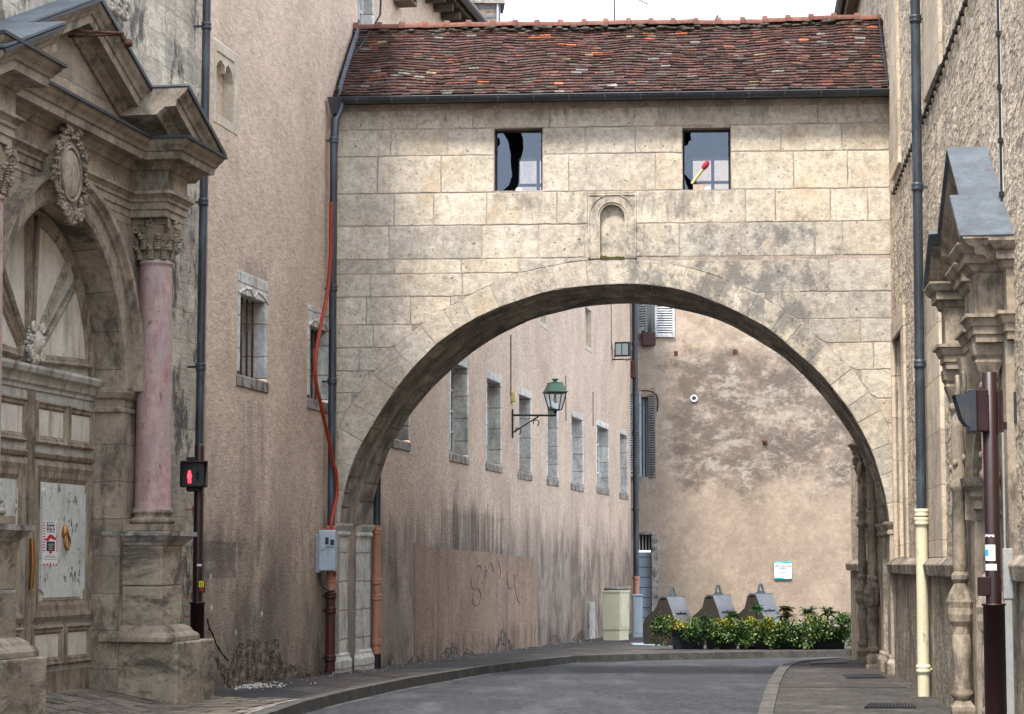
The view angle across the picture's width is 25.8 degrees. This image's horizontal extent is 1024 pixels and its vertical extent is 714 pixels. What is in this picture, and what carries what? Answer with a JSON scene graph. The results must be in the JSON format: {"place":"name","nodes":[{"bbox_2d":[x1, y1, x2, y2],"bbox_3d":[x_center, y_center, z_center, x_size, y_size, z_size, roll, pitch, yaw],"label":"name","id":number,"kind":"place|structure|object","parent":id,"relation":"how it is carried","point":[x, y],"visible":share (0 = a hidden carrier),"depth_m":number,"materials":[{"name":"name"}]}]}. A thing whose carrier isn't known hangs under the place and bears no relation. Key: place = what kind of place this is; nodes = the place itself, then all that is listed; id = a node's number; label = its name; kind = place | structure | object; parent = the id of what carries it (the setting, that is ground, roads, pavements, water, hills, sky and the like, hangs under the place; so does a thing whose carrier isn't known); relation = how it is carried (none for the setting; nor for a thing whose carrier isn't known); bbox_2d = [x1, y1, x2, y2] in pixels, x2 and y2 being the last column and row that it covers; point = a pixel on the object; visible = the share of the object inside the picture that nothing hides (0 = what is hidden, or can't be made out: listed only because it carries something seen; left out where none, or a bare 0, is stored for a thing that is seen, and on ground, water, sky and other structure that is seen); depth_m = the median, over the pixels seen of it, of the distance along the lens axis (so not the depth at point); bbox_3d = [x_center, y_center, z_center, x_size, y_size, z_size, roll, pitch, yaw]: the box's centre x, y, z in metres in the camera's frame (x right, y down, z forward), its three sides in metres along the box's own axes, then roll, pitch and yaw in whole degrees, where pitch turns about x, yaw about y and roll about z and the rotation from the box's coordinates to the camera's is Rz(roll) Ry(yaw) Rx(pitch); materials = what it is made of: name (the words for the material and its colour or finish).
{"place":"outdoors","nodes":[
{"label":"outdoors","id":0,"kind":"place"},
{"bbox_2d":[235,699,297,713],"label":"paving bed","id":1,"kind":"object","parent":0,"point":[253,709],"visible":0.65,"depth_m":24.82,"materials":[{"name":"stone"}]},
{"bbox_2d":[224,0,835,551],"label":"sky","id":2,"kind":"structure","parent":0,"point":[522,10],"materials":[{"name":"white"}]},
{"bbox_2d":[214,632,850,713],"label":"pavement","id":3,"kind":"structure","parent":0,"point":[598,646],"depth_m":41.90,"materials":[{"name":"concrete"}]},
{"bbox_2d":[0,0,202,625],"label":"church facade","id":4,"kind":"structure","parent":3,"relation":"on","point":[165,36],"depth_m":27.41,"materials":[{"name":"stone"}]},
{"bbox_2d":[0,0,227,713],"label":"baroque portal","id":5,"kind":"object","parent":4,"relation":"attached to","point":[109,151],"visible":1,"depth_m":24.82,"materials":[{"name":"brown stone"}]},
{"bbox_2d":[0,384,28,638],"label":"door leaf","id":6,"kind":"structure","parent":5,"relation":"in","point":[14,400],"depth_m":23.17,"materials":[{"name":"grey wood"}]},
{"bbox_2d":[29,538,34,588],"bbox_3d":[-5.010,2.157,23.388,0.072,0.526,0.045,-5,-7,41],"label":"door pull","id":7,"kind":"object","parent":5,"relation":"attached to","point":[32,564],"depth_m":23.37,"materials":[{"name":"gold metal"}]},
{"bbox_2d":[31,390,94,692],"bbox_3d":[-4.900,2.050,24.376,0.304,3.260,1.800,0,-5,3],"label":"door leaf","id":8,"kind":"structure","parent":5,"relation":"in","point":[61,611],"depth_m":24.42,"materials":[{"name":"grey wood"}]},
{"bbox_2d":[42,521,58,565],"bbox_3d":[-4.947,1.998,24.017,0.005,0.475,0.430,-1,-5,11],"label":"poster","id":9,"kind":"object","parent":8,"relation":"attached to","point":[50,543],"visible":1,"depth_m":24.01,"materials":[{"name":"paper"}]},
{"bbox_2d":[62,525,70,550],"bbox_3d":[-4.846,1.967,24.378,0.099,0.284,0.161,-3,-6,33],"label":"door knocker","id":10,"kind":"object","parent":5,"relation":"attached to","point":[65,532],"depth_m":24.33,"materials":[{"name":"gold metal"}]},
{"bbox_2d":[68,29,132,47],"bbox_3d":[-4.452,-3.410,23.908,0.805,0.176,0.214,3,-6,-26],"label":"iron bracket","id":11,"kind":"object","parent":5,"relation":"attached to","point":[128,43],"visible":0.93,"depth_m":23.93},
{"bbox_2d":[183,0,211,617],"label":"downpipe","id":12,"kind":"object","parent":4,"relation":"attached to","point":[203,199],"visible":0.48,"depth_m":27.64,"materials":[{"name":"grey metal"}]},
{"bbox_2d":[46,688,292,713],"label":"setts","id":13,"kind":"structure","parent":3,"relation":"on","point":[87,701],"depth_m":24.22,"materials":[{"name":"stone"}]},
{"bbox_2d":[180,443,207,638],"bbox_3d":[-3.780,2.535,26.677,0.353,3.034,0.495,0,-5,0],"label":"pedestrian signal","id":14,"kind":"object","parent":3,"relation":"on","point":[194,474],"visible":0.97,"depth_m":26.75,"materials":[{"name":"black metal"}]},
{"bbox_2d":[231,688,312,697],"bbox_3d":[-2.968,4.112,27.304,0.956,0.001,3.004,-1,-5,8],"label":"asphalt patch","id":15,"kind":"object","parent":3,"relation":"on","point":[271,692],"visible":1,"depth_m":27.48,"materials":[{"name":"asphalt"}]},
{"bbox_2d":[291,676,367,686],"bbox_3d":[-2.494,4.445,30.717,1.027,0.038,3.775,0,-5,0],"label":"asphalt patch","id":16,"kind":"object","parent":3,"relation":"on","point":[325,681],"visible":1,"depth_m":30.49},
{"bbox_2d":[343,670,406,677],"bbox_3d":[-1.932,4.728,33.476,0.838,0.044,3.367,2,-6,-24],"label":"asphalt patch","id":17,"kind":"object","parent":3,"relation":"on","point":[387,674],"visible":1,"depth_m":33.44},
{"bbox_2d":[231,641,581,689],"bbox_3d":[-0.635,5.667,42.341,0.764,0.385,28.926,-1,-5,11],"label":"plaster debris","id":18,"kind":"object","parent":3,"relation":"on","point":[256,685],"visible":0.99,"depth_m":29.20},
{"bbox_2d":[202,0,630,690],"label":"plastered building","id":19,"kind":"structure","parent":3,"relation":"on","point":[496,536],"depth_m":33.79,"materials":[{"name":"paint"}]},
{"bbox_2d":[213,38,238,135],"bbox_3d":[-3.844,-3.484,29.051,0.334,1.082,1.004,-1,-5,9],"label":"blind window","id":20,"kind":"structure","parent":19,"relation":"in","point":[226,62],"depth_m":29.29,"materials":[{"name":"beige stone"}]},
{"bbox_2d":[236,270,268,393],"bbox_3d":[-3.635,-0.321,30.014,0.390,1.532,1.391,-1,-5,11],"label":"window","id":21,"kind":"structure","parent":19,"relation":"in","point":[252,304],"depth_m":30.40,"materials":[{"name":"grey stone"}]},
{"bbox_2d":[307,304,328,413],"bbox_3d":[-3.024,0.042,33.187,0.370,1.524,1.167,-1,-5,11],"label":"window","id":22,"kind":"structure","parent":19,"relation":"in","point":[314,314],"depth_m":33.54,"materials":[{"name":"grey stone"}]},
{"bbox_2d":[316,530,336,591],"bbox_3d":[-2.865,3.007,32.981,0.559,0.913,0.425,0,-5,0],"label":"meter box","id":23,"kind":"object","parent":19,"relation":"attached to","point":[326,550],"visible":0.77,"depth_m":32.81,"materials":[{"name":"grey plastic"}]},
{"bbox_2d":[321,102,344,671],"bbox_3d":[-2.643,0.367,33.600,0.243,8.620,0.446,-3,-6,32],"label":"downpipe","id":24,"kind":"object","parent":19,"relation":"attached to","point":[329,657],"visible":0.92,"depth_m":33.41,"materials":[{"name":"grey metal"}]},
{"bbox_2d":[313,202,338,579],"bbox_3d":[-2.732,0.479,32.896,0.096,5.632,1.196,-1,-5,11],"label":"orange conduit","id":25,"kind":"object","parent":24,"relation":"attached to","point":[315,366],"visible":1,"depth_m":33.05,"materials":[{"name":"plastic"}]},
{"bbox_2d":[327,97,340,114],"bbox_3d":[-2.686,-3.793,33.849,0.170,0.250,0.170,-1,-5,11],"label":"hopper head","id":26,"kind":"object","parent":24,"relation":"attached to","point":[334,103],"visible":1,"depth_m":33.79},
{"bbox_2d":[337,0,381,136],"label":"cable","id":27,"kind":"object","parent":19,"relation":"attached to","point":[362,43],"visible":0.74,"depth_m":35.12,"materials":[{"name":"black plastic"}]},
{"bbox_2d":[358,0,374,24],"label":"window","id":28,"kind":"structure","parent":19,"relation":"in","point":[366,8],"depth_m":36.76,"materials":[{"name":"grey stone"}]},
{"bbox_2d":[370,476,381,668],"bbox_3d":[-2.212,0.719,36.232,0.244,8.600,0.163,0,-5,0],"label":"downpipe","id":29,"kind":"object","parent":19,"relation":"attached to","point":[376,599],"visible":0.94,"depth_m":35.91,"materials":[{"name":"orange metal"}]},
{"bbox_2d":[391,416,410,451],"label":"window","id":30,"kind":"structure","parent":19,"relation":"in","point":[404,434],"depth_m":38.76,"materials":[{"name":"grey stone"}]},
{"bbox_2d":[393,0,417,7],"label":"window","id":31,"kind":"structure","parent":19,"relation":"attached to","point":[405,3],"depth_m":38.36,"materials":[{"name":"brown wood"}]},
{"bbox_2d":[449,359,468,464],"bbox_3d":[-1.162,1.018,43.003,0.345,2.045,1.765,-1,-5,11],"label":"window","id":32,"kind":"structure","parent":19,"relation":"in","point":[459,375],"depth_m":43.70,"materials":[{"name":"grey stone"}]},
{"bbox_2d":[471,0,504,21],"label":"chimney","id":33,"kind":"object","parent":19,"relation":"on","point":[491,9],"visible":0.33,"depth_m":50.95,"materials":[{"name":"stone"}]},
{"bbox_2d":[486,370,502,472],"bbox_3d":[-0.514,1.354,46.379,0.325,2.041,1.703,-1,-5,11],"label":"window","id":34,"kind":"structure","parent":19,"relation":"in","point":[493,381],"depth_m":47.04,"materials":[{"name":"grey stone"}]},
{"bbox_2d":[518,387,531,480],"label":"window","id":35,"kind":"structure","parent":19,"relation":"in","point":[524,396],"depth_m":50.54,"materials":[{"name":"grey stone"}]},
{"bbox_2d":[512,378,567,437],"bbox_3d":[0.599,1.094,48.210,1.209,1.282,0.548,0,-5,0],"label":"wall lantern","id":36,"kind":"object","parent":19,"relation":"attached to","point":[554,387],"depth_m":48.21,"materials":[{"name":"green metal"}]},
{"bbox_2d":[540,315,547,329],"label":"blind window","id":37,"kind":"structure","parent":19,"relation":"in","point":[544,319],"depth_m":52.88,"materials":[{"name":"beige stone"}]},
{"bbox_2d":[547,399,558,486],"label":"window","id":38,"kind":"structure","parent":19,"relation":"in","point":[552,422],"depth_m":54.12,"materials":[{"name":"grey stone"}]},
{"bbox_2d":[571,410,583,491],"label":"window","id":39,"kind":"structure","parent":19,"relation":"in","point":[577,470],"depth_m":57.99,"materials":[{"name":"grey stone"}]},
{"bbox_2d":[584,306,592,352],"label":"blind window","id":40,"kind":"structure","parent":19,"relation":"in","point":[588,341],"depth_m":59.86,"materials":[{"name":"paint"}]},
{"bbox_2d":[588,602,594,638],"bbox_3d":[2.082,6.960,58.901,0.070,1.012,0.934,-1,-5,11],"label":"stone stub","id":41,"kind":"object","parent":19,"relation":"attached to","point":[591,620],"visible":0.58,"depth_m":58.73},
{"bbox_2d":[596,419,609,495],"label":"window","id":42,"kind":"structure","parent":19,"relation":"in","point":[602,428],"depth_m":62.56,"materials":[{"name":"grey stone"}]},
{"bbox_2d":[612,342,632,360],"bbox_3d":[3.148,-0.148,63.686,0.601,0.574,0.348,-2,-6,19],"label":"floodlight","id":43,"kind":"object","parent":19,"relation":"attached to","point":[622,349],"visible":1,"depth_m":63.54,"materials":[{"name":"black plastic"}]},
{"bbox_2d":[619,428,627,499],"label":"window","id":44,"kind":"structure","parent":19,"relation":"in","point":[623,434],"depth_m":66.37,"materials":[{"name":"grey stone"}]},
{"bbox_2d":[631,360,635,377],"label":"junction box","id":45,"kind":"object","parent":19,"relation":"attached to","point":[633,369],"visible":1,"depth_m":67.55,"materials":[{"name":"metal"}]},
{"bbox_2d":[631,304,639,593],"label":"downpipe","id":46,"kind":"object","parent":19,"relation":"attached to","point":[635,508],"visible":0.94,"depth_m":67.38,"materials":[{"name":"grey metal"}]},
{"bbox_2d":[258,160,851,631],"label":"ochre building","id":47,"kind":"structure","parent":3,"relation":"on","point":[732,504],"depth_m":68.96,"materials":[{"name":"beige paint"}]},
{"bbox_2d":[641,397,647,476],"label":"window","id":48,"kind":"structure","parent":47,"relation":"in","point":[644,401],"depth_m":69.29,"materials":[{"name":"grey glass"}]},
{"bbox_2d":[639,535,650,631],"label":"door","id":49,"kind":"structure","parent":47,"relation":"in","point":[644,540],"depth_m":68.93,"materials":[{"name":"grey metal"}]},
{"bbox_2d":[640,304,652,332],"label":"window","id":50,"kind":"structure","parent":47,"relation":"in","point":[649,307],"depth_m":69.64,"materials":[{"name":"grey glass"}]},
{"bbox_2d":[642,332,655,345],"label":"window box","id":51,"kind":"object","parent":47,"relation":"attached to","point":[648,338],"visible":1,"depth_m":69.02,"materials":[{"name":"red metal"}]},
{"bbox_2d":[774,562,791,579],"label":"notice sign","id":52,"kind":"object","parent":47,"relation":"attached to","point":[782,570],"visible":1,"depth_m":68.62,"materials":[{"name":"teal paint"}]},
{"bbox_2d":[333,13,895,674],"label":"stone arch bridge","id":53,"kind":"structure","parent":3,"relation":"on","point":[455,247],"depth_m":34.12,"materials":[{"name":"beige stone"}]},
{"bbox_2d":[495,130,541,190],"bbox_3d":[0.112,-3.001,34.425,0.735,0.965,0.050,0,-5,4],"label":"window","id":54,"kind":"structure","parent":53,"relation":"in","point":[516,131],"depth_m":34.44,"materials":[{"name":"black glass"}]},
{"bbox_2d":[691,161,708,183],"bbox_3d":[2.865,-2.809,34.115,0.291,0.363,0.090,0,-5,0],"label":"giant match","id":55,"kind":"object","parent":53,"relation":"attached to","point":[705,165],"visible":1,"depth_m":34.10,"materials":[{"name":"yellow wood"}]},
{"bbox_2d":[682,130,730,189],"bbox_3d":[2.970,-2.995,34.218,0.726,0.951,0.050,0,-5,4],"label":"window","id":56,"kind":"structure","parent":53,"relation":"in","point":[683,131],"depth_m":34.21,"materials":[{"name":"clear glass"}]},
{"bbox_2d":[601,590,629,639],"bbox_3d":[2.671,6.627,57.405,0.449,1.281,0.876,-3,-6,26],"label":"electrical cabinet","id":57,"kind":"object","parent":3,"relation":"on","point":[615,605],"visible":0.92,"depth_m":57.15,"materials":[{"name":"metal"}]},
{"bbox_2d":[604,586,631,589],"bbox_3d":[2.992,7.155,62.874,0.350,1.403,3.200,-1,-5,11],"label":"lid","id":58,"kind":"object","parent":57,"relation":"attached to","point":[618,588],"visible":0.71,"depth_m":62.07,"materials":[{"name":"stone"}]},
{"bbox_2d":[631,594,642,637],"bbox_3d":[3.401,7.027,60.807,0.294,1.161,0.450,0,-5,0],"label":"utility cabinet","id":59,"kind":"object","parent":3,"relation":"on","point":[636,615],"visible":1,"depth_m":60.61,"materials":[{"name":"metal"}]},
{"bbox_2d":[649,612,677,646],"bbox_3d":[3.230,5.821,47.933,0.577,0.810,0.765,-2,-6,22],"label":"shrub","id":60,"kind":"object","parent":3,"relation":"on","point":[663,628],"visible":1,"depth_m":47.85,"materials":[{"name":"green plant"}]},
{"bbox_2d":[617,638,738,645],"bbox_3d":[4.332,7.080,55.794,3.599,0.130,9.799,0,-5,0],"label":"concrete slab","id":61,"kind":"object","parent":3,"relation":"on","point":[639,640],"visible":0.17,"depth_m":55.52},
{"bbox_2d":[643,586,691,644],"bbox_3d":[3.669,6.041,52.359,0.680,1.352,1.100,5,-7,-42],"label":"waste bin","id":62,"kind":"object","parent":61,"relation":"on","point":[674,604],"visible":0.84,"depth_m":52.16,"materials":[{"name":"metal"}]},
{"bbox_2d":[691,585,738,644],"bbox_3d":[4.738,6.022,52.361,0.680,1.389,1.100,5,-7,-42],"label":"waste bin","id":63,"kind":"object","parent":61,"relation":"on","point":[719,604],"visible":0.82,"depth_m":52.12,"materials":[{"name":"metal"}]},
{"bbox_2d":[671,628,704,648],"bbox_3d":[3.790,6.062,48.248,0.705,0.445,0.620,0,-5,0],"label":"planter","id":64,"kind":"object","parent":3,"relation":"on","point":[679,643],"visible":0.71,"depth_m":47.96,"materials":[{"name":"plastic"}]},
{"bbox_2d":[668,615,690,633],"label":"shrub","id":65,"kind":"object","parent":64,"relation":"in","point":[677,624],"visible":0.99,"depth_m":47.98,"materials":[{"name":"yellow plant"}]},
{"bbox_2d":[678,618,701,642],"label":"shrub","id":66,"kind":"object","parent":64,"relation":"in","point":[693,629],"visible":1,"depth_m":47.86,"materials":[{"name":"green plant"}]},
{"bbox_2d":[705,628,737,648],"bbox_3d":[4.509,6.062,48.248,0.682,0.445,0.620,0,-5,0],"label":"planter","id":67,"kind":"object","parent":3,"relation":"on","point":[710,644],"visible":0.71,"depth_m":47.96,"materials":[{"name":"plastic"}]},
{"bbox_2d":[692,620,721,644],"bbox_3d":[4.166,5.880,47.963,0.677,0.562,0.702,0,-5,0],"label":"shrub","id":68,"kind":"object","parent":67,"relation":"in","point":[710,632],"visible":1,"depth_m":47.83,"materials":[{"name":"green plant"}]},
{"bbox_2d":[705,615,734,648],"bbox_3d":[4.439,5.902,47.866,0.658,0.792,0.715,0,-5,0],"label":"shrub","id":69,"kind":"object","parent":67,"relation":"in","point":[722,631],"visible":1,"depth_m":47.76,"materials":[{"name":"green plant"}]},
{"bbox_2d":[714,616,739,632],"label":"shrub","id":70,"kind":"object","parent":67,"relation":"in","point":[728,625],"visible":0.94,"depth_m":47.96,"materials":[{"name":"yellow plant"}]},
{"bbox_2d":[725,617,745,642],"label":"shrub","id":71,"kind":"object","parent":67,"relation":"in","point":[738,627],"visible":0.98,"depth_m":47.86,"materials":[{"name":"green plant"}]},
{"bbox_2d":[739,628,770,648],"bbox_3d":[5.217,6.062,48.248,0.682,0.445,0.620,0,-5,0],"label":"planter","id":72,"kind":"object","parent":3,"relation":"on","point":[760,645],"visible":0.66,"depth_m":47.96,"materials":[{"name":"plastic"}]},
{"bbox_2d":[732,618,762,648],"bbox_3d":[5.000,5.895,47.863,0.496,0.700,0.808,4,-7,-38],"label":"shrub","id":73,"kind":"object","parent":72,"relation":"in","point":[749,637],"visible":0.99,"depth_m":47.77,"materials":[{"name":"green plant"}]},
{"bbox_2d":[749,604,766,620],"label":"spiky shrub","id":74,"kind":"object","parent":72,"relation":"on","point":[756,608],"visible":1,"depth_m":48.20,"materials":[{"name":"green plant"}]},
{"bbox_2d":[747,619,773,643],"bbox_3d":[5.314,5.882,47.956,0.635,0.602,0.713,0,-5,0],"label":"shrub","id":75,"kind":"object","parent":72,"relation":"in","point":[760,631],"visible":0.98,"depth_m":47.86,"materials":[{"name":"green plant"}]},
{"bbox_2d":[738,583,779,641],"bbox_3d":[5.733,6.007,52.362,0.680,1.420,1.100,5,-7,-42],"label":"waste bin","id":76,"kind":"object","parent":3,"relation":"on","point":[764,599],"visible":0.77,"depth_m":52.13,"materials":[{"name":"metal"}]},
{"bbox_2d":[763,617,791,649],"bbox_3d":[5.673,5.912,47.855,0.681,0.744,0.718,0,-5,0],"label":"shrub","id":77,"kind":"object","parent":3,"relation":"on","point":[775,635],"visible":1,"depth_m":47.72,"materials":[{"name":"green plant"}]},
{"bbox_2d":[771,628,802,648],"bbox_3d":[5.925,6.062,48.248,0.682,0.445,0.620,0,-5,0],"label":"planter","id":78,"kind":"object","parent":3,"relation":"on","point":[785,646],"visible":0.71,"depth_m":47.96,"materials":[{"name":"plastic"}]},
{"bbox_2d":[762,614,787,632],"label":"shrub","id":79,"kind":"object","parent":78,"relation":"in","point":[768,624],"visible":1,"depth_m":47.97,"materials":[{"name":"yellow plant"}]},
{"bbox_2d":[775,611,796,623],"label":"spiky shrub","id":80,"kind":"object","parent":78,"relation":"on","point":[787,615],"visible":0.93,"depth_m":48.19,"materials":[{"name":"green plant"}]},
{"bbox_2d":[787,618,815,648],"bbox_3d":[6.154,5.925,47.840,0.716,0.720,0.742,0,-5,0],"label":"shrub","id":81,"kind":"object","parent":3,"relation":"on","point":[801,643],"visible":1,"depth_m":47.72,"materials":[{"name":"green plant"}]},
{"bbox_2d":[805,629,845,648],"bbox_3d":[6.736,6.062,48.248,0.842,0.445,0.620,0,-5,0],"label":"planter","id":82,"kind":"object","parent":3,"relation":"on","point":[822,644],"visible":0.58,"depth_m":47.96,"materials":[{"name":"plastic"}]},
{"bbox_2d":[794,606,819,619],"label":"spiky shrub","id":83,"kind":"object","parent":82,"relation":"on","point":[808,611],"visible":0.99,"depth_m":48.20,"materials":[{"name":"green plant"}]},
{"bbox_2d":[806,611,838,641],"bbox_3d":[6.637,5.744,47.770,0.719,0.668,0.692,-1,-5,16],"label":"shrub","id":84,"kind":"object","parent":82,"relation":"in","point":[820,625],"visible":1,"depth_m":47.71,"materials":[{"name":"green plant"}]},
{"bbox_2d":[820,606,839,621],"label":"spiky shrub","id":85,"kind":"object","parent":82,"relation":"on","point":[826,609],"visible":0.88,"depth_m":48.22,"materials":[{"name":"green plant"}]},
{"bbox_2d":[825,617,849,643],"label":"shrub","id":86,"kind":"object","parent":82,"relation":"in","point":[839,631],"visible":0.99,"depth_m":47.82,"materials":[{"name":"green plant"}]},
{"bbox_2d":[836,611,850,646],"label":"shrub","id":87,"kind":"object","parent":3,"relation":"on","point":[847,622],"visible":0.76,"depth_m":47.84,"materials":[{"name":"green plant"}]},
{"bbox_2d":[303,657,839,713],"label":"road","id":88,"kind":"structure","parent":0,"point":[714,686],"depth_m":30.19,"materials":[{"name":"asphalt"}]},
{"bbox_2d":[324,658,738,707],"bbox_3d":[0.310,5.191,36.566,2.639,0.213,20.556,-2,-6,21],"label":"gutter strip","id":89,"kind":"object","parent":88,"relation":"on","point":[357,700],"visible":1,"depth_m":31.71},
{"bbox_2d":[252,650,851,713],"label":"kerb","id":90,"kind":"structure","parent":88,"relation":"on","point":[311,703],"depth_m":36.82,"materials":[{"name":"stone"}]},
{"bbox_2d":[758,657,856,713],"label":"kerb","id":91,"kind":"structure","parent":88,"relation":"on","point":[768,702],"depth_m":28.85,"materials":[{"name":"concrete"}]},
{"bbox_2d":[773,658,950,713],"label":"pavement","id":92,"kind":"structure","parent":0,"point":[822,700],"depth_m":27.14,"materials":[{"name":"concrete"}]},
{"bbox_2d":[780,661,905,686],"bbox_3d":[5.032,4.801,34.095,1.624,0.130,10.912,-1,-5,8],"label":"asphalt patch","id":93,"kind":"object","parent":92,"relation":"on","point":[849,667],"visible":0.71,"depth_m":35.28,"materials":[{"name":"asphalt"}]},
{"bbox_2d":[843,673,885,677],"bbox_3d":[5.081,4.597,32.300,0.568,0.033,1.512,-1,-5,6],"label":"pavement grate","id":94,"kind":"object","parent":93,"relation":"on","point":[862,675],"visible":1,"depth_m":32.22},
{"bbox_2d":[864,702,915,707],"bbox_3d":[4.234,3.900,25.093,0.569,0.014,0.852,-1,-5,9],"label":"pavement grate","id":95,"kind":"object","parent":92,"relation":"on","point":[886,705],"visible":1,"depth_m":24.96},
{"bbox_2d":[834,0,1023,713],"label":"rubble stone building","id":96,"kind":"structure","parent":92,"relation":"on","point":[963,109],"depth_m":26.13,"materials":[{"name":"stone"}]},
{"bbox_2d":[848,440,883,668],"bbox_3d":[6.068,2.669,37.235,0.910,6.100,3.920,-1,-5,6],"label":"carved door case","id":97,"kind":"object","parent":96,"relation":"attached to","point":[870,514],"visible":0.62,"depth_m":35.94,"materials":[{"name":"brown stone"}]},
{"bbox_2d":[894,334,903,556],"bbox_3d":[5.734,1.265,32.069,0.350,3.170,1.621,-1,-5,6],"label":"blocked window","id":98,"kind":"structure","parent":96,"relation":"in","point":[898,367],"depth_m":32.89,"materials":[{"name":"stone"}]},
{"bbox_2d":[909,0,931,696],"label":"downpipe","id":99,"kind":"object","parent":96,"relation":"attached to","point":[923,666],"visible":0.97,"depth_m":27.08,"materials":[{"name":"grey metal"}]},
{"bbox_2d":[891,0,967,194],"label":"slanting cable","id":100,"kind":"object","parent":96,"relation":"attached to","point":[945,55],"visible":0.89,"depth_m":25.61,"materials":[{"name":"black plastic"}]},
{"bbox_2d":[922,146,1019,713],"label":"carved door case","id":101,"kind":"object","parent":96,"relation":"attached to","point":[968,285],"visible":0.69,"depth_m":20.77,"materials":[{"name":"brown stone"}]},
{"bbox_2d":[995,0,1003,201],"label":"cable strip","id":102,"kind":"object","parent":96,"relation":"attached to","point":[999,89],"visible":0.48,"depth_m":19.83,"materials":[{"name":"white plastic"}]},
{"bbox_2d":[1001,433,1014,713],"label":"cable duct","id":103,"kind":"object","parent":96,"relation":"attached to","point":[1008,583],"visible":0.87,"depth_m":18.66,"materials":[{"name":"metal"}]},
{"bbox_2d":[1013,391,1016,422],"bbox_3d":[4.296,0.432,19.114,0.030,0.260,0.240,-1,-5,6],"label":"slate patch","id":104,"kind":"object","parent":96,"relation":"attached to","point":[1015,406],"visible":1,"depth_m":19.00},
{"bbox_2d":[951,372,1006,713],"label":"traffic pole","id":105,"kind":"object","parent":92,"relation":"on","point":[979,410],"visible":1,"depth_m":14.92,"materials":[{"name":"metal"}]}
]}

